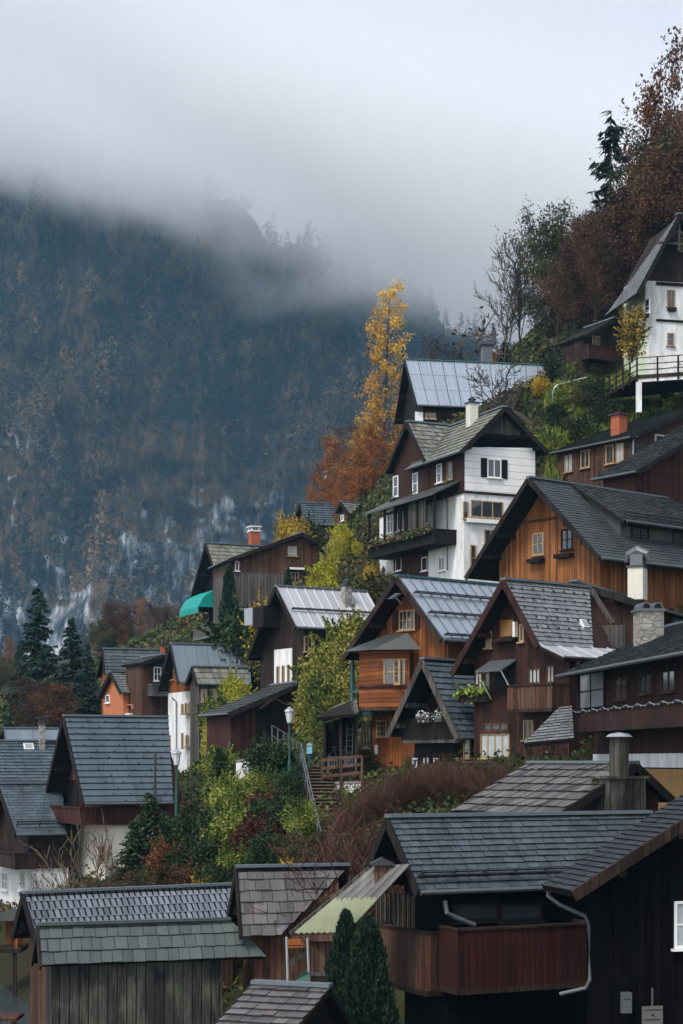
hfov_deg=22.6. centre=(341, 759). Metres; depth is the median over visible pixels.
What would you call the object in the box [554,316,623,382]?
wooden annex
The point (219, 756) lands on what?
fir tree
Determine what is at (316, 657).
ivy mass
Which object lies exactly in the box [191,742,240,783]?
shrub
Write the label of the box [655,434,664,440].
window
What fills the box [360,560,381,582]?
lime tree
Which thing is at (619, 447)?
window
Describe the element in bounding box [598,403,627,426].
shrub
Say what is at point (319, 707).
ivy mass
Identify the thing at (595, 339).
window
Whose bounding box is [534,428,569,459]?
shrub
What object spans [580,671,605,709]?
window
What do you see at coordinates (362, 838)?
bare shrub
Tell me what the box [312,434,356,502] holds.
larch tree
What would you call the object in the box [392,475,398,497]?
window
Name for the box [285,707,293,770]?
street lamp
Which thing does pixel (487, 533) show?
window
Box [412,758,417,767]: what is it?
window
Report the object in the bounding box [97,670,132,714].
village house
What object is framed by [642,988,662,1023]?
notice board
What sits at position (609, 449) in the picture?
window
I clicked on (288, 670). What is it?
window
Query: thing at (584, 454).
window
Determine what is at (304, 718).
ivy mass
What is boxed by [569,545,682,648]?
village house
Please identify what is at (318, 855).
bare shrub
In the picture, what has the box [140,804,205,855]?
shrub
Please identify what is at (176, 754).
street lamp
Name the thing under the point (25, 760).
village house
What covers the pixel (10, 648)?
larch tree
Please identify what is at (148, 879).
shrub
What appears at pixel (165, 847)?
shrub
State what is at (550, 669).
window
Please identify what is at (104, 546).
mountain forest
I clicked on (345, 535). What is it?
lime tree
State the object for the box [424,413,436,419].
window
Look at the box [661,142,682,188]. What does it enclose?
beech tree
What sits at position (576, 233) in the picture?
beech tree
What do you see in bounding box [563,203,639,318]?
beech tree
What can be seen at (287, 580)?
cypress shrub
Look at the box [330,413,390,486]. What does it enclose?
larch tree
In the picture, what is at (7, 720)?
fir tree
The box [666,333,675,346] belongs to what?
window
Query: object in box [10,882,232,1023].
wooden barn
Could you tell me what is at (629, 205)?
beech tree
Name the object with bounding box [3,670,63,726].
beech tree
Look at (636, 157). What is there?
beech tree
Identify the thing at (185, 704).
window
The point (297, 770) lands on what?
shrub
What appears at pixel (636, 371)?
terrace fence
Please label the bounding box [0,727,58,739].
village house
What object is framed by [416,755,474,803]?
bare shrub
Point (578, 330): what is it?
shrub
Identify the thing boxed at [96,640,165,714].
village house
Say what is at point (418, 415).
window
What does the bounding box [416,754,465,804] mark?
bare shrub
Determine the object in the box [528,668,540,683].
window
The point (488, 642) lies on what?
window
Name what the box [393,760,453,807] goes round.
bare shrub
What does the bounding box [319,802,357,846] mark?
bare shrub
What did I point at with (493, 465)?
window
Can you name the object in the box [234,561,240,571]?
window
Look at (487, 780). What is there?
bare shrub
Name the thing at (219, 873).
shrub
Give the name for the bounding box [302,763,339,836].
stairs
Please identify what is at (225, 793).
shrub
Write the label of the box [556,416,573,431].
shrub
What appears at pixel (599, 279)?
beech tree
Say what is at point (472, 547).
window
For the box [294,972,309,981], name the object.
folded tarpaulin
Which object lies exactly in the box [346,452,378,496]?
beech tree
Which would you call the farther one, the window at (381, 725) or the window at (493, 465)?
the window at (493, 465)
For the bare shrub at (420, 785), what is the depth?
61.79 m
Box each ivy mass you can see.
[287,634,345,689]
[288,663,333,732]
[293,699,319,738]
[300,685,338,737]
[307,612,365,649]
[312,632,358,697]
[315,663,358,704]
[317,603,366,655]
[328,697,359,724]
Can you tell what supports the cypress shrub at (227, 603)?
on the hillside ground at (6, 969)
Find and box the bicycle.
[318,745,353,767]
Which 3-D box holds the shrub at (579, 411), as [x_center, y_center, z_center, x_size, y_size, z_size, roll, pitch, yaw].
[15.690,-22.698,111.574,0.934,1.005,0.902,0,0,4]
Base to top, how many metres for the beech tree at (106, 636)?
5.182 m
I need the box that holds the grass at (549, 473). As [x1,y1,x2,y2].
[540,366,679,479]
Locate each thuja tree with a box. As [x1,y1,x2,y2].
[324,907,372,1023]
[339,913,406,1023]
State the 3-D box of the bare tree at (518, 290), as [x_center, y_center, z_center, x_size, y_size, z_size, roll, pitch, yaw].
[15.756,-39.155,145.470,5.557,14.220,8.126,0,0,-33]
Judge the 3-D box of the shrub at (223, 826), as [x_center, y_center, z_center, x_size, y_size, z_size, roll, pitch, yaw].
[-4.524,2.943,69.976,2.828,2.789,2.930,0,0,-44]
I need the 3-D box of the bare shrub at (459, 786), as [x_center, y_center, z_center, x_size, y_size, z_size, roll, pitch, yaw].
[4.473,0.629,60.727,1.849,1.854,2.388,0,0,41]
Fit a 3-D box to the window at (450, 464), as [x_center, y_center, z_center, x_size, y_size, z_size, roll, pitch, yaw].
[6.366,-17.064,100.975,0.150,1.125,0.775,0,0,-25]
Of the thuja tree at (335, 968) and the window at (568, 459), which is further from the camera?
the window at (568, 459)
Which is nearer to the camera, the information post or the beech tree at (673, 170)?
the information post
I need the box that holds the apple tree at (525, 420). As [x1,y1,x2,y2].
[462,353,531,424]
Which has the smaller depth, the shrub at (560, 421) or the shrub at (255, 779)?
the shrub at (255, 779)
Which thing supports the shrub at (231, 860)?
on the hillside ground at (6, 969)
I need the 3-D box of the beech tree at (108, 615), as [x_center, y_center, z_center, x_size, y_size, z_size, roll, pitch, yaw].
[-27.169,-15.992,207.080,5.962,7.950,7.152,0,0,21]
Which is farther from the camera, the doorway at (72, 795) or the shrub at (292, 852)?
the doorway at (72, 795)
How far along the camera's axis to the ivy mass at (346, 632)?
89.66 m
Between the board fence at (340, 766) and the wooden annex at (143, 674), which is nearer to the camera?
the board fence at (340, 766)
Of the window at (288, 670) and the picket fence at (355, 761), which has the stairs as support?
the picket fence at (355, 761)
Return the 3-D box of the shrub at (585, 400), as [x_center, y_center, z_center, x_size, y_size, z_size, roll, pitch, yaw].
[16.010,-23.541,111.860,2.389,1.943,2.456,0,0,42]
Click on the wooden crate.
(317, 976)
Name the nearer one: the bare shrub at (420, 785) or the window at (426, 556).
the bare shrub at (420, 785)
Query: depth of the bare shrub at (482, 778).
59.35 m
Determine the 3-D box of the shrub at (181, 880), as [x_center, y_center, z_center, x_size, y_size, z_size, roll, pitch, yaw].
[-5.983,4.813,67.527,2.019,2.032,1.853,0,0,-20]
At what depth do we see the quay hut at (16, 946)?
67.57 m
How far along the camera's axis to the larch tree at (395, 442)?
147.97 m
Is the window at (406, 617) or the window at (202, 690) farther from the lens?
the window at (202, 690)
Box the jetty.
[0,1012,23,1023]
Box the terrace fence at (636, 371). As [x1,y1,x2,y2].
[573,354,682,397]
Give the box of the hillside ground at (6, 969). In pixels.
[0,317,682,1023]
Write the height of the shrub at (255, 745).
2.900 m
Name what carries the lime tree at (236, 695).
on the hillside ground at (6, 969)
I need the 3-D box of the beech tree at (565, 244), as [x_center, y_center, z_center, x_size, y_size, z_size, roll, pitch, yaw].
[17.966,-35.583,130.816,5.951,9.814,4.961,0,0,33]
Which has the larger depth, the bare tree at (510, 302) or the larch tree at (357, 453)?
the larch tree at (357, 453)
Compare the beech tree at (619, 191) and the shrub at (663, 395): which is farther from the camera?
the beech tree at (619, 191)
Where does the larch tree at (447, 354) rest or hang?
on the hillside ground at (6, 969)
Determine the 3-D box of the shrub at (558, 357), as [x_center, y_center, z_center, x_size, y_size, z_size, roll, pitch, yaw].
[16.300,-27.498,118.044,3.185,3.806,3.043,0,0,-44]
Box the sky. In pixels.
[0,0,682,353]
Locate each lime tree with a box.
[200,723,206,754]
[218,666,258,700]
[227,686,248,702]
[237,589,267,682]
[272,505,316,541]
[304,550,340,587]
[325,518,356,561]
[351,539,363,556]
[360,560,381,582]
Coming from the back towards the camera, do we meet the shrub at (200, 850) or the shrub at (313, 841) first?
the shrub at (200, 850)
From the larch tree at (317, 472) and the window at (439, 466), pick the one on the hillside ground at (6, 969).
the larch tree at (317, 472)
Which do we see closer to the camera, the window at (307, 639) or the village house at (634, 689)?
the village house at (634, 689)
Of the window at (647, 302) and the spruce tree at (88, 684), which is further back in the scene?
the spruce tree at (88, 684)
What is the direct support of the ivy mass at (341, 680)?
on the hillside ground at (6, 969)
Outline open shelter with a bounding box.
[316,698,359,780]
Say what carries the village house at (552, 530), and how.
on the hillside ground at (6, 969)
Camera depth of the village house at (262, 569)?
123.75 m
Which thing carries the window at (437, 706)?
in the wooden hut at (431, 717)
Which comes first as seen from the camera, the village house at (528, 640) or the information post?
the village house at (528, 640)
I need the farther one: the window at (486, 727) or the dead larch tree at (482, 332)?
the dead larch tree at (482, 332)
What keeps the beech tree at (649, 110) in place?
on the hillside ground at (6, 969)
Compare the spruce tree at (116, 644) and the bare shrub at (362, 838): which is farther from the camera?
the spruce tree at (116, 644)
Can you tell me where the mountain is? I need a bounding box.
[0,152,499,658]
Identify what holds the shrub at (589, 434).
on the hillside ground at (6, 969)
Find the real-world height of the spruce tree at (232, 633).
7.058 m
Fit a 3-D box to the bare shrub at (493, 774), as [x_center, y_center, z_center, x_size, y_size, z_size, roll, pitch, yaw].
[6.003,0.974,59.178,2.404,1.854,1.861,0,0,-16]
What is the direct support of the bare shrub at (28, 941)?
on the hillside ground at (6, 969)
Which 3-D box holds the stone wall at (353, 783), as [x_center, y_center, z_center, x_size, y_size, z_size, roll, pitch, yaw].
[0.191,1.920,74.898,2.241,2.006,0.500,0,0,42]
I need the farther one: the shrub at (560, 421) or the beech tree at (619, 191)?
the beech tree at (619, 191)
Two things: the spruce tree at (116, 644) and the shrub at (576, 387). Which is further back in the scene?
the spruce tree at (116, 644)
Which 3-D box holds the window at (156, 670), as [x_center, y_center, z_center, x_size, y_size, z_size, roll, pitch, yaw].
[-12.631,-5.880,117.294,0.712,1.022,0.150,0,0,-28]
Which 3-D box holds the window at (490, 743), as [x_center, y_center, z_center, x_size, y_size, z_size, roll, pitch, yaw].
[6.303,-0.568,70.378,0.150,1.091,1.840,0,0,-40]
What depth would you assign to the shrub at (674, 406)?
107.31 m
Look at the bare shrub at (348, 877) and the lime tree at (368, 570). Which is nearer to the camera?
the bare shrub at (348, 877)
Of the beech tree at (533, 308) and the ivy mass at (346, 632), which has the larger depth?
the beech tree at (533, 308)
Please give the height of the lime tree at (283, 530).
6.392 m
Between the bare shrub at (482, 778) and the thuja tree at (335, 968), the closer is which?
the thuja tree at (335, 968)
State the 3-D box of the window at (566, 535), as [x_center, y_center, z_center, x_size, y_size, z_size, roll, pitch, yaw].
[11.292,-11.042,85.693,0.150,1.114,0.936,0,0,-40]
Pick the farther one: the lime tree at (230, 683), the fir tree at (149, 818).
the lime tree at (230, 683)
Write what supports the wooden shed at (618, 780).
on the hillside ground at (6, 969)
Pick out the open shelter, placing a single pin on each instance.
(335, 720)
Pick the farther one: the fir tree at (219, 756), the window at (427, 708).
the fir tree at (219, 756)
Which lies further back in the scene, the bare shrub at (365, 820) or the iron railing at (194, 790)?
the iron railing at (194, 790)
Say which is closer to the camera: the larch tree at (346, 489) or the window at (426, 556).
the window at (426, 556)
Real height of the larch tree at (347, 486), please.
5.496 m
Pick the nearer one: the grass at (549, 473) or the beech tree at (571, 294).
the grass at (549, 473)
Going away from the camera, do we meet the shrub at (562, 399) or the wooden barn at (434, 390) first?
the shrub at (562, 399)
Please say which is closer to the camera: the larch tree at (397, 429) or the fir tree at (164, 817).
the fir tree at (164, 817)
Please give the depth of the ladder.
77.80 m
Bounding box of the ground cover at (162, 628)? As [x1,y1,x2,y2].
[0,302,682,1010]
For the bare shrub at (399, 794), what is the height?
2.128 m
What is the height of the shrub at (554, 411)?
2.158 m
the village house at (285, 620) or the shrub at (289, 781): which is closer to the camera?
the shrub at (289, 781)
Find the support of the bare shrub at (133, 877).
on the hillside ground at (6, 969)
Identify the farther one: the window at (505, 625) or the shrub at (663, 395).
the shrub at (663, 395)
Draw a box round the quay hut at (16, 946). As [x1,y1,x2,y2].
[0,908,28,996]
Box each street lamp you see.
[171,749,181,815]
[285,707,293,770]
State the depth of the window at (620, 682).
61.64 m
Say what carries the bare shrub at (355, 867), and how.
on the hillside ground at (6, 969)
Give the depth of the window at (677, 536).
88.53 m
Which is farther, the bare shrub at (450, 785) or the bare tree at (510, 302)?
the bare tree at (510, 302)
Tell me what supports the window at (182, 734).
in the village house at (181, 659)
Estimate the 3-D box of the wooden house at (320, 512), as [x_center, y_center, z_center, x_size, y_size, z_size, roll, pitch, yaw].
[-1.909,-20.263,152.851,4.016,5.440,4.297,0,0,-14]
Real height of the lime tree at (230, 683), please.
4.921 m
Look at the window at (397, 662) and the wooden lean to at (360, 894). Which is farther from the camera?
the window at (397, 662)
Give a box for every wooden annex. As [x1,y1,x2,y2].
[120,653,167,714]
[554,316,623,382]
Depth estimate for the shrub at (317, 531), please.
141.84 m
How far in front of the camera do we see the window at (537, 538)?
87.20 m
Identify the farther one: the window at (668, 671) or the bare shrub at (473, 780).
the bare shrub at (473, 780)
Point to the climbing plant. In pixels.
(631, 325)
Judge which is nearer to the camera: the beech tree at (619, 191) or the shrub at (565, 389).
the shrub at (565, 389)
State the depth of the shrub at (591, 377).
114.87 m
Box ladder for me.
[346,724,353,767]
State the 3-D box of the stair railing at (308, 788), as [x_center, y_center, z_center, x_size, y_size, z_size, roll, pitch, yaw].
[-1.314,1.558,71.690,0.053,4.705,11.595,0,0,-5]
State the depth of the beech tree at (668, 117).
152.29 m
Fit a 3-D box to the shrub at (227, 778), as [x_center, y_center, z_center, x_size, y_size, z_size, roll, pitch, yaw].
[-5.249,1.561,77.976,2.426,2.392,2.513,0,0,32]
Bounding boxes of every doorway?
[64,783,78,806]
[256,708,282,739]
[493,671,515,694]
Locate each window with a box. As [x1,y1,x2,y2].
[0,871,7,891]
[17,872,24,891]
[29,872,34,889]
[98,845,108,862]
[104,695,109,703]
[152,667,160,681]
[180,704,184,714]
[180,733,184,748]
[184,703,188,713]
[184,735,189,746]
[200,689,206,702]
[202,607,208,624]
[212,689,216,700]
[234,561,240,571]
[276,666,279,682]
[282,665,284,681]
[286,546,298,556]
[287,665,289,681]
[291,572,298,583]
[303,636,311,652]
[361,723,369,748]
[374,720,386,737]
[386,509,393,534]
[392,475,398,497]
[394,660,401,684]
[396,609,416,631]
[412,472,417,493]
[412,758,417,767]
[415,412,422,420]
[419,706,430,717]
[420,556,428,572]
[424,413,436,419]
[434,463,442,484]
[434,703,440,715]
[436,556,445,572]
[447,461,452,479]
[449,902,502,924]
[461,740,470,758]
[462,501,468,519]
[470,500,502,519]
[470,545,475,565]
[474,672,482,688]
[477,733,509,758]
[479,723,509,732]
[482,630,492,649]
[483,529,492,545]
[483,672,491,694]
[486,458,502,479]
[497,902,546,924]
[498,617,515,638]
[516,624,525,643]
[520,720,533,741]
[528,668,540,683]
[530,532,544,556]
[546,665,554,682]
[559,529,573,551]
[563,454,572,473]
[579,449,590,469]
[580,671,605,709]
[592,335,599,344]
[604,444,613,465]
[611,675,628,701]
[613,442,623,463]
[631,524,649,539]
[636,667,652,696]
[644,297,650,313]
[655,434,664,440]
[657,663,676,694]
[666,290,674,307]
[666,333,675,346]
[671,901,682,951]
[672,530,682,543]
[672,616,682,622]
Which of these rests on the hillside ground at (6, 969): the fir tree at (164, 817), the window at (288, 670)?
the fir tree at (164, 817)
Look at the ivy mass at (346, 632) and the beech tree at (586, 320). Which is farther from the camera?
the beech tree at (586, 320)
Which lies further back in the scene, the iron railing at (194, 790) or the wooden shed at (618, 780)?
the iron railing at (194, 790)
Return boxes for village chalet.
[605,212,682,374]
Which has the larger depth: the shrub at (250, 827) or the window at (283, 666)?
the window at (283, 666)
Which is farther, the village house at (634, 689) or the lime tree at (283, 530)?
the lime tree at (283, 530)
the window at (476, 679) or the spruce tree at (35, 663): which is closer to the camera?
the window at (476, 679)
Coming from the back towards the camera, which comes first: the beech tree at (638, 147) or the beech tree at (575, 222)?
the beech tree at (575, 222)
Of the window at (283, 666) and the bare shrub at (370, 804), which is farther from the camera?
the window at (283, 666)
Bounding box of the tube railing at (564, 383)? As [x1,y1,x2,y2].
[552,377,586,402]
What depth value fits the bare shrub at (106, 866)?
70.87 m
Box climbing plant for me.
[613,300,652,362]
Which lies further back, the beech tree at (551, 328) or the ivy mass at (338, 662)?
the beech tree at (551, 328)
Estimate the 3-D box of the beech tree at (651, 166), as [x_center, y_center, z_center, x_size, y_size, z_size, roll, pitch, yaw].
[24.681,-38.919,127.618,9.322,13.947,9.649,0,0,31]
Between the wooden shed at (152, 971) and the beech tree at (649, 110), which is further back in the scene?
the beech tree at (649, 110)
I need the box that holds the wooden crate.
[309,972,327,981]
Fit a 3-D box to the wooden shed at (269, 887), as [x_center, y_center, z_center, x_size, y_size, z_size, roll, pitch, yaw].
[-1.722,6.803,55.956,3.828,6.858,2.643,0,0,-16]
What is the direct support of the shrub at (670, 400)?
on the hillside ground at (6, 969)
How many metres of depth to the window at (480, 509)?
99.95 m
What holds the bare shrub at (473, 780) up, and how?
on the hillside ground at (6, 969)
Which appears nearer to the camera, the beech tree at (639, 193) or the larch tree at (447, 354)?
the beech tree at (639, 193)
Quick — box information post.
[307,743,311,768]
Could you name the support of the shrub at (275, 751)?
on the hillside ground at (6, 969)
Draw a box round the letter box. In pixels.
[620,992,631,1012]
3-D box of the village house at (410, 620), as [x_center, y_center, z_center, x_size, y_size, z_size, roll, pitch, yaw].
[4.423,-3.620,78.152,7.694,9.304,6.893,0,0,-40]
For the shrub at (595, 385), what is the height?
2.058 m
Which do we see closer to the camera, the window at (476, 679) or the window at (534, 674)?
the window at (534, 674)
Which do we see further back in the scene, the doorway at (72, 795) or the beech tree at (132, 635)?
the beech tree at (132, 635)
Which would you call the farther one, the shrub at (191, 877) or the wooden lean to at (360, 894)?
the shrub at (191, 877)
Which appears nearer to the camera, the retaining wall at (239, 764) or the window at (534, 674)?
the window at (534, 674)
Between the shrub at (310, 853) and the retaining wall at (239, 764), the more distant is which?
the retaining wall at (239, 764)
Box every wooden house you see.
[294,502,340,537]
[335,501,363,524]
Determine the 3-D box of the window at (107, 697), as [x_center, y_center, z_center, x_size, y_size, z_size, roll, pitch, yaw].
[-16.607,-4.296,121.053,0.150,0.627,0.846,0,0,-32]
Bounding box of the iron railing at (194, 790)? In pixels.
[180,778,206,804]
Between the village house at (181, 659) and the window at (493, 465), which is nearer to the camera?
the window at (493, 465)
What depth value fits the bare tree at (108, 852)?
72.27 m
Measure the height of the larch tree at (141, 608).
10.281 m
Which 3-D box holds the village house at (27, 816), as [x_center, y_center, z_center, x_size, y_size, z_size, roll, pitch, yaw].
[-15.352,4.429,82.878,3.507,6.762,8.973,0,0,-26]
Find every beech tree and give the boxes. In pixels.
[0,654,20,695]
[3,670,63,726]
[26,681,84,726]
[76,617,114,653]
[91,596,137,647]
[98,603,146,644]
[112,616,141,642]
[134,602,164,629]
[151,601,179,626]
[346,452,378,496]
[495,194,577,336]
[518,220,574,349]
[526,240,605,335]
[528,291,567,352]
[535,231,610,327]
[555,200,644,319]
[562,225,621,325]
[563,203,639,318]
[565,172,642,288]
[569,211,588,239]
[570,299,606,328]
[577,186,646,257]
[584,221,647,319]
[588,194,601,222]
[589,116,682,226]
[602,26,682,186]
[605,178,681,282]
[610,162,682,271]
[612,139,682,237]
[621,141,682,261]
[623,115,679,196]
[624,135,646,191]
[629,97,674,181]
[635,84,682,211]
[638,112,682,180]
[648,109,682,144]
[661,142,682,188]
[663,131,682,228]
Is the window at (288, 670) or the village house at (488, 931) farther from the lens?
the window at (288, 670)
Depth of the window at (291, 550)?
124.15 m
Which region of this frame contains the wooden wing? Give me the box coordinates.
[185,665,248,765]
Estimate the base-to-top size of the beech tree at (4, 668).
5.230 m
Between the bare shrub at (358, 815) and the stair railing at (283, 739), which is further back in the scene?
the stair railing at (283, 739)
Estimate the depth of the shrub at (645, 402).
110.15 m
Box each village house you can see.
[0,717,55,783]
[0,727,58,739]
[0,781,70,908]
[45,714,181,879]
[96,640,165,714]
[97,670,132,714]
[157,642,250,772]
[179,525,264,642]
[207,531,322,623]
[244,578,374,689]
[341,574,498,767]
[363,396,549,582]
[363,810,652,1023]
[449,577,614,762]
[464,476,682,612]
[524,602,682,809]
[541,794,682,1023]
[548,407,682,486]
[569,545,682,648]
[590,425,682,503]
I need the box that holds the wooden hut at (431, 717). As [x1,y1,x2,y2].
[385,657,473,767]
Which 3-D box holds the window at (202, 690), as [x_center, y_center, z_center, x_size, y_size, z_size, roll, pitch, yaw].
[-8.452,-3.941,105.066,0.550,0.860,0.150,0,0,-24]
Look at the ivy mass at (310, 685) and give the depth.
86.70 m
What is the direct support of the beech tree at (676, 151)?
on the hillside ground at (6, 969)
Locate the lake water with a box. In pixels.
[0,985,29,1023]
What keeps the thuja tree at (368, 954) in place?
on the yard paving
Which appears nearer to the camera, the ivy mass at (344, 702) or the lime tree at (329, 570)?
the ivy mass at (344, 702)
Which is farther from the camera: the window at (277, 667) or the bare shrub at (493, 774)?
the window at (277, 667)
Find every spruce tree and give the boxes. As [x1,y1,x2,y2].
[1,587,63,725]
[7,641,28,688]
[44,617,92,726]
[68,644,101,714]
[92,611,118,657]
[197,594,259,691]
[565,110,631,331]
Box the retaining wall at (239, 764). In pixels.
[235,750,291,779]
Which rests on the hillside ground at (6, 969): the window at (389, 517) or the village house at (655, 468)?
the village house at (655, 468)
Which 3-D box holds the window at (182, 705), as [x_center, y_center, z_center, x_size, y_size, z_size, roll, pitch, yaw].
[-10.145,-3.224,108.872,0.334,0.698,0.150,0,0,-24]
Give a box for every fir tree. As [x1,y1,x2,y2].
[0,688,27,729]
[111,818,156,884]
[119,792,164,867]
[149,811,170,859]
[198,747,234,802]
[498,341,513,362]
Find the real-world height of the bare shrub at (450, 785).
1.854 m
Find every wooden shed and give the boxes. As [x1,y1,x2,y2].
[198,680,303,763]
[213,979,352,1023]
[226,863,349,990]
[450,732,675,814]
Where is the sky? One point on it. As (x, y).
(426, 126)
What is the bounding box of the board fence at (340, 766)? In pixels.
[321,754,362,788]
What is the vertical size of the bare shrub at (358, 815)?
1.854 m
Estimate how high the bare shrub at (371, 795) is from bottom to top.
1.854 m
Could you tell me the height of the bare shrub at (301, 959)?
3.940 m
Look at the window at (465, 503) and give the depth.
99.37 m
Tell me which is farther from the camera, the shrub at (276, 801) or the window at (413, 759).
the window at (413, 759)
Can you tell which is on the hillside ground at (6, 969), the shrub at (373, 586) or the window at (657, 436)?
the shrub at (373, 586)
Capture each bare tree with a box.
[18,808,153,892]
[464,252,531,361]
[486,221,545,362]
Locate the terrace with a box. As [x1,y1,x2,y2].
[604,362,682,412]
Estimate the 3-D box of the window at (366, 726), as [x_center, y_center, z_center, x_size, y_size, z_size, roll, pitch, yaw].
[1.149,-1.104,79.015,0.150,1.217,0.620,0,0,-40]
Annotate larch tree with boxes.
[2,636,16,672]
[115,625,128,644]
[129,596,149,633]
[305,484,317,501]
[307,460,334,502]
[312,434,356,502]
[325,480,337,502]
[329,472,368,502]
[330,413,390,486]
[331,469,359,521]
[334,435,383,502]
[338,413,372,491]
[345,278,414,472]
[354,421,393,498]
[375,416,401,461]
[380,435,399,471]
[390,329,470,393]
[432,306,517,361]
[492,347,501,361]
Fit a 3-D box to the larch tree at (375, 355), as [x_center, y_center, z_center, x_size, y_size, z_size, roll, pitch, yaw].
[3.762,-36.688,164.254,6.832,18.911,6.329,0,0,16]
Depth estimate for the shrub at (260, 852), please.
65.54 m
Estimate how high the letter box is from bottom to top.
0.480 m
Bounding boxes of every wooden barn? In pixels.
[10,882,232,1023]
[394,340,547,428]
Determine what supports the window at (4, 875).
in the village house at (27, 816)
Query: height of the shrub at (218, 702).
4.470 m
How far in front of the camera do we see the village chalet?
113.17 m
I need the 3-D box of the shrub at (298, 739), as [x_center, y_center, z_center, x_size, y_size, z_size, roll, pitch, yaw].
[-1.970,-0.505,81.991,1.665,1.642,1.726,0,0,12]
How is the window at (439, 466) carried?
in the village house at (457, 486)
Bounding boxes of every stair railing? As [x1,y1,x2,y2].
[271,725,299,762]
[299,744,312,768]
[300,743,321,851]
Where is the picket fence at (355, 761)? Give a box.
[327,757,356,776]
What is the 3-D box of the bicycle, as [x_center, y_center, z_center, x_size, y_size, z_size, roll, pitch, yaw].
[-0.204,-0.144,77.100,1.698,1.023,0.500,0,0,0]
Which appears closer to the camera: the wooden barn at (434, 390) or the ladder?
the ladder
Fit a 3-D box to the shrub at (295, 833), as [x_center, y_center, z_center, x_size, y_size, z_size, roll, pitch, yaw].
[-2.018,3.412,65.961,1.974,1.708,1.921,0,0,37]
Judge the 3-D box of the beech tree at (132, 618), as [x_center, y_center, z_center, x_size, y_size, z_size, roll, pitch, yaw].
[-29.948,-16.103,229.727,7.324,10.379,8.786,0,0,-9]
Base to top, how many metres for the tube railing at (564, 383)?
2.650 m
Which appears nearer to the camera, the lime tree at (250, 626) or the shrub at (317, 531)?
the lime tree at (250, 626)
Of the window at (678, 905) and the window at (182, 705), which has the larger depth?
the window at (182, 705)
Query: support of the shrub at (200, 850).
on the hillside ground at (6, 969)
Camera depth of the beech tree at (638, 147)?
130.53 m
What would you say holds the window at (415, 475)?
in the village house at (457, 486)
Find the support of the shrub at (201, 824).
on the hillside ground at (6, 969)
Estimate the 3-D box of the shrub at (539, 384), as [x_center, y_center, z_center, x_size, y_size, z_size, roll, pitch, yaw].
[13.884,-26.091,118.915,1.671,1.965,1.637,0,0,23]
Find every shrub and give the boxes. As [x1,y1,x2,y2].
[14,858,86,950]
[69,855,148,888]
[99,866,148,889]
[117,865,149,889]
[135,862,172,885]
[139,828,188,884]
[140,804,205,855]
[163,828,225,879]
[164,857,203,884]
[185,866,215,883]
[189,853,232,885]
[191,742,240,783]
[192,685,239,737]
[193,798,234,843]
[194,769,247,812]
[199,798,273,857]
[201,779,256,811]
[214,834,248,881]
[216,808,282,859]
[217,563,239,643]
[233,793,283,836]
[234,823,291,863]
[238,782,285,827]
[239,731,292,780]
[239,765,278,799]
[243,736,298,780]
[246,805,456,925]
[263,784,306,830]
[265,823,365,878]
[267,765,304,799]
[269,826,312,863]
[275,805,388,865]
[276,797,325,836]
[276,839,313,863]
[276,934,328,974]
[280,857,293,863]
[283,566,292,584]
[283,732,317,761]
[286,759,310,781]
[290,837,401,929]
[292,511,329,550]
[297,847,322,862]
[299,827,327,850]
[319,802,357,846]
[327,794,370,839]
[328,778,393,830]
[334,791,383,834]
[349,566,409,604]
[353,779,400,824]
[358,763,417,813]
[359,774,407,816]
[380,756,438,813]
[390,761,437,810]
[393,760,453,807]
[398,755,441,805]
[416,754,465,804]
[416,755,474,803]
[422,752,480,803]
[431,753,489,801]
[447,755,508,793]
[459,755,513,793]
[461,762,525,790]
[477,763,518,787]
[528,372,551,396]
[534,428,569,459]
[539,340,559,381]
[540,397,572,427]
[550,334,572,377]
[550,375,580,401]
[555,393,573,406]
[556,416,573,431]
[561,413,600,441]
[564,358,599,379]
[565,387,604,411]
[568,315,595,334]
[571,380,601,393]
[576,375,614,401]
[576,405,588,416]
[578,371,600,380]
[578,427,592,438]
[582,393,631,422]
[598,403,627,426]
[629,394,651,412]
[653,391,674,408]
[656,390,682,410]
[663,391,682,409]
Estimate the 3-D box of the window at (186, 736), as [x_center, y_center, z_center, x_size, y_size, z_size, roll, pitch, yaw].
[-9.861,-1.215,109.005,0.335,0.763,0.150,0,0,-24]
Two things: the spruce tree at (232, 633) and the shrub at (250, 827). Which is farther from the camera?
the spruce tree at (232, 633)
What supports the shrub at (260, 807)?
on the hillside ground at (6, 969)
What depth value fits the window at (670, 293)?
113.23 m
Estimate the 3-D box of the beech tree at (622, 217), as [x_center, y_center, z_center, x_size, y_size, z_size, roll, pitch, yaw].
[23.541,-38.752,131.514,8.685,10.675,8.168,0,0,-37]
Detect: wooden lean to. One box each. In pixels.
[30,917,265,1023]
[285,857,409,986]
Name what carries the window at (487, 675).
in the village house at (528, 640)
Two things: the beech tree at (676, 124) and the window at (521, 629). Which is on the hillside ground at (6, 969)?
the beech tree at (676, 124)
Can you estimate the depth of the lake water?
65.03 m
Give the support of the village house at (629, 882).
on the yard paving
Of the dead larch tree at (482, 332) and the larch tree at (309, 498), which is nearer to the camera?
the dead larch tree at (482, 332)
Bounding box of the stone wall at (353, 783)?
[332,781,367,792]
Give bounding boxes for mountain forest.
[0,120,533,658]
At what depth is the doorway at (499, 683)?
70.05 m
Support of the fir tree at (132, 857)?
on the hillside ground at (6, 969)
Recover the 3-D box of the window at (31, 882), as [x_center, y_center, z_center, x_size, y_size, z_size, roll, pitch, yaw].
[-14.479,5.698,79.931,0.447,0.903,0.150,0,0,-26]

